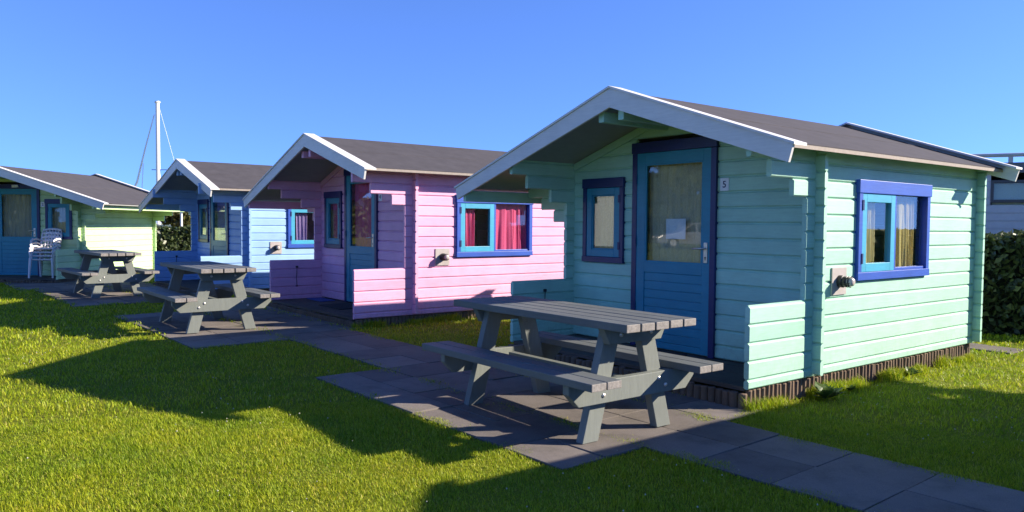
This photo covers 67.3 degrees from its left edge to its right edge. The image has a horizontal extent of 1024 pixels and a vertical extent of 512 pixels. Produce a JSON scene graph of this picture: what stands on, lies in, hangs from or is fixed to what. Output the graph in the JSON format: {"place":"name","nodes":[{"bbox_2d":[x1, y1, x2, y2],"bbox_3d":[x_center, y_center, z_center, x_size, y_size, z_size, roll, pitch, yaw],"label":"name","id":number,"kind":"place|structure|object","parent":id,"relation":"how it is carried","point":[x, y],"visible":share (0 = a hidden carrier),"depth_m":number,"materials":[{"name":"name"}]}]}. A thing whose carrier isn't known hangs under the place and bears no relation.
{"place":"outdoors","nodes":[
{"label":"outdoors","id":0,"kind":"place"},
{"bbox_2d":[0,223,1023,511],"bbox_3d":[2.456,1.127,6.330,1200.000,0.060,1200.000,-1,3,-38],"label":"ground","id":1,"kind":"structure","parent":0,"point":[452,329],"depth_m":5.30,"materials":[{"name":"green plant"}]},
{"bbox_2d":[0,166,179,282],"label":"log cabin","id":2,"kind":"object","parent":1,"relation":"on","point":[92,212],"visible":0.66,"depth_m":17.21,"materials":[{"name":"green paint"}]},
{"bbox_2d":[0,184,40,275],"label":"door","id":3,"kind":"structure","parent":2,"relation":"in","point":[21,202],"depth_m":17.20,"materials":[{"name":"teal paint"}]},
{"bbox_2d":[28,239,60,277],"bbox_3d":[-10.155,0.048,16.787,0.521,0.844,0.626,0,2,-10],"label":"garden chair","id":4,"kind":"object","parent":2,"relation":"on","point":[40,260],"visible":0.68,"depth_m":16.56,"materials":[{"name":"white plastic"}]},
{"bbox_2d":[29,235,60,274],"bbox_3d":[-10.158,-0.031,16.807,0.521,0.844,0.626,0,2,-10],"label":"garden chair","id":5,"kind":"object","parent":4,"relation":"on","point":[49,255],"visible":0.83,"depth_m":16.70,"materials":[{"name":"white plastic"}]},
{"bbox_2d":[29,232,61,270],"bbox_3d":[-10.160,-0.110,16.827,0.521,0.844,0.626,0,2,-10],"label":"garden chair","id":6,"kind":"object","parent":5,"relation":"on","point":[44,252],"visible":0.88,"depth_m":16.86,"materials":[{"name":"white plastic"}]},
{"bbox_2d":[30,228,61,266],"bbox_3d":[-10.162,-0.189,16.847,0.521,0.844,0.626,0,2,-10],"label":"garden chair","id":7,"kind":"object","parent":6,"relation":"on","point":[46,234],"visible":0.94,"depth_m":17.00,"materials":[{"name":"white plastic"}]},
{"bbox_2d":[44,199,72,238],"bbox_3d":[-10.084,-0.820,17.165,0.615,0.893,0.130,1,2,2],"label":"window","id":8,"kind":"structure","parent":2,"relation":"in","point":[57,215],"depth_m":17.12,"materials":[{"name":"blue paint"}]},
{"bbox_2d":[134,101,173,230],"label":"sailing boat","id":9,"kind":"object","parent":1,"relation":"on","point":[157,124],"visible":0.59,"depth_m":60.06,"materials":[{"name":"white metal"}]},
{"bbox_2d":[156,224,190,250],"bbox_3d":[-8.984,-0.466,27.471,11.250,1.350,1.172,-1,3,-30],"label":"hedge","id":10,"kind":"object","parent":1,"relation":"on","point":[172,238],"visible":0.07,"depth_m":25.68,"materials":[{"name":"green plant"}]},
{"bbox_2d":[159,212,190,231],"bbox_3d":[-14.741,-1.633,34.558,2.798,3.034,3.138,2,3,32],"label":"tree","id":11,"kind":"object","parent":1,"relation":"on","point":[174,219],"visible":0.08,"depth_m":33.38,"materials":[{"name":"green plant"}]},
{"bbox_2d":[180,212,182,225],"bbox_3d":[-12.797,-0.934,30.043,0.310,1.835,0.110,0,2,0],"label":"lamp post","id":12,"kind":"object","parent":1,"relation":"on","point":[181,218],"depth_m":29.99,"materials":[{"name":"white metal"}]},
{"bbox_2d":[138,159,313,290],"bbox_3d":[-5.196,-0.605,16.563,4.226,2.733,4.712,-2,3,-40],"label":"log cabin","id":13,"kind":"object","parent":1,"relation":"on","point":[227,227],"visible":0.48,"depth_m":14.99,"materials":[{"name":"blue wood"}]},
{"bbox_2d":[197,199,209,241],"bbox_3d":[-6.472,-0.746,16.252,0.130,0.893,0.615,-2,3,-40],"label":"window","id":14,"kind":"structure","parent":13,"relation":"in","point":[203,204],"depth_m":16.34,"materials":[{"name":"blue paint"}]},
{"bbox_2d":[209,195,229,255],"bbox_3d":[-5.888,-0.465,15.521,0.169,2.045,1.046,-2,3,-40],"label":"door","id":15,"kind":"structure","parent":13,"relation":"in","point":[220,247],"depth_m":15.63,"materials":[{"name":"teal paint"}]},
{"bbox_2d":[287,209,313,247],"bbox_3d":[-3.841,-0.610,15.326,1.359,0.877,0.122,-2,3,-40],"label":"window","id":16,"kind":"structure","parent":13,"relation":"in","point":[301,241],"depth_m":15.05,"materials":[{"name":"blue paint"}]},
{"bbox_2d":[242,133,564,326],"bbox_3d":[-1.474,-0.438,12.436,4.262,2.749,4.362,-1,3,-38],"label":"log cabin","id":17,"kind":"object","parent":1,"relation":"on","point":[402,231],"visible":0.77,"depth_m":11.11,"materials":[{"name":"pink paint"}]},
{"bbox_2d":[307,297,334,301],"bbox_3d":[-3.026,0.687,12.180,0.240,0.012,0.540,-1,3,-38],"label":"floor mat","id":18,"kind":"object","parent":17,"relation":"on","point":[320,299],"visible":1,"depth_m":12.11,"materials":[{"name":"blue"}]},
{"bbox_2d":[324,191,342,247],"bbox_3d":[-2.810,-0.577,12.258,0.130,0.893,0.615,-1,3,-38],"label":"window","id":19,"kind":"structure","parent":17,"relation":"in","point":[333,203],"depth_m":12.35,"materials":[{"name":"blue paint"}]},
{"bbox_2d":[319,303,352,309],"bbox_3d":[-2.460,0.731,11.228,0.460,0.012,0.700,-1,3,-38],"label":"door mat","id":20,"kind":"object","parent":17,"relation":"on","point":[339,306],"depth_m":11.24,"materials":[{"name":"rubber"}]},
{"bbox_2d":[344,169,378,301],"bbox_3d":[-2.251,-0.295,11.509,0.168,2.045,1.046,-1,3,-38],"label":"door","id":21,"kind":"structure","parent":17,"relation":"in","point":[364,255],"depth_m":11.67,"materials":[{"name":"teal paint"}]},
{"bbox_2d":[455,195,533,256],"bbox_3d":[-0.241,-0.438,11.226,1.437,0.877,0.122,-1,3,-38],"label":"window","id":22,"kind":"structure","parent":17,"relation":"in","point":[509,224],"depth_m":11.28,"materials":[{"name":"blue paint"}]},
{"bbox_2d":[8,316,1022,511],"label":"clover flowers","id":23,"kind":"object","parent":1,"relation":"on","point":[506,488],"visible":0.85,"depth_m":5.46,"materials":[{"name":"white plant"}]},
{"bbox_2d":[454,86,1021,408],"bbox_3d":[2.329,-0.225,8.386,4.262,2.718,4.274,-1,3,-38],"label":"log cabin","id":24,"kind":"object","parent":1,"relation":"on","point":[774,256],"visible":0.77,"depth_m":7.18,"materials":[{"name":"green paint"}]},
{"bbox_2d":[582,177,626,263],"bbox_3d":[1.001,-0.379,8.201,0.130,0.893,0.615,-1,3,-38],"label":"window","id":25,"kind":"structure","parent":24,"relation":"in","point":[604,209],"depth_m":8.23,"materials":[{"name":"blue paint"}]},
{"bbox_2d":[629,345,686,355],"bbox_3d":[1.244,0.921,7.342,0.460,0.012,0.700,-1,3,-38],"label":"door mat","id":26,"kind":"object","parent":24,"relation":"on","point":[665,351],"depth_m":7.32,"materials":[{"name":"rubber"}]},
{"bbox_2d":[630,136,719,358],"bbox_3d":[1.558,-0.097,7.450,0.168,2.045,1.046,-1,3,-38],"label":"door","id":27,"kind":"structure","parent":24,"relation":"in","point":[678,278],"depth_m":7.42,"materials":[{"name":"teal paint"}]},
{"bbox_2d":[853,179,932,280],"bbox_3d":[3.500,-0.238,7.109,1.369,0.877,0.122,-1,3,-38],"label":"window","id":28,"kind":"structure","parent":24,"relation":"in","point":[898,198],"depth_m":7.04,"materials":[{"name":"blue paint"}]},
{"bbox_2d":[813,381,843,398],"bbox_3d":[2.526,1.091,6.209,0.285,0.118,0.235,-1,3,-38],"label":"weed","id":29,"kind":"object","parent":1,"relation":"on","point":[824,390],"visible":1,"depth_m":6.20,"materials":[{"name":"green plant"}]},
{"bbox_2d":[846,384,855,390],"bbox_3d":[2.862,1.110,6.504,0.091,0.061,0.185,1,3,22],"label":"weed","id":30,"kind":"object","parent":1,"relation":"on","point":[851,387],"visible":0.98,"depth_m":6.47,"materials":[{"name":"green plant"}]},
{"bbox_2d":[905,366,919,374],"bbox_3d":[3.748,1.079,7.233,0.161,0.078,0.153,0,2,-5],"label":"weed","id":31,"kind":"object","parent":1,"relation":"on","point":[913,370],"visible":0.93,"depth_m":7.22,"materials":[{"name":"green plant"}]},
{"bbox_2d":[972,153,1023,233],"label":"static caravan","id":32,"kind":"object","parent":1,"relation":"on","point":[1004,212],"visible":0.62,"depth_m":19.33,"materials":[{"name":"white metal"}]},
{"bbox_2d":[990,180,1023,204],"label":"window","id":33,"kind":"structure","parent":32,"relation":"in","point":[1003,192],"depth_m":19.33,"materials":[{"name":"blue glass"}]},
{"bbox_2d":[981,228,1023,336],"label":"hedge","id":34,"kind":"object","parent":1,"relation":"on","point":[1003,297],"visible":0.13,"depth_m":9.90,"materials":[{"name":"green plant"}]},
{"bbox_2d":[0,0,1023,190],"label":"sky","id":35,"kind":"structure","parent":0,"point":[233,81],"materials":[{"name":"blue"}]},
{"bbox_2d":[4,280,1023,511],"bbox_3d":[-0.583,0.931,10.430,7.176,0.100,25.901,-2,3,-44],"label":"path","id":36,"kind":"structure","parent":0,"point":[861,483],"depth_m":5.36,"materials":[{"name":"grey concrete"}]},
{"bbox_2d":[57,250,158,297],"bbox_3d":[-7.304,0.303,13.876,1.223,0.775,1.896,-2,3,-42],"label":"picnic table","id":37,"kind":"object","parent":36,"relation":"on","point":[108,272],"visible":1,"depth_m":13.49,"materials":[{"name":"grey wood"}]},
{"bbox_2d":[137,261,279,333],"bbox_3d":[-3.919,0.499,9.850,1.223,0.775,1.896,-1,3,-38],"label":"picnic table","id":38,"kind":"object","parent":36,"relation":"on","point":[206,296],"visible":1,"depth_m":9.44,"materials":[{"name":"grey wood"}]},
{"bbox_2d":[422,296,722,443],"bbox_3d":[0.365,0.761,5.578,1.223,0.775,1.896,-1,3,-38],"label":"picnic table","id":39,"kind":"object","parent":36,"relation":"on","point":[595,388],"visible":1,"depth_m":5.22,"materials":[{"name":"grey wood"}]}
]}

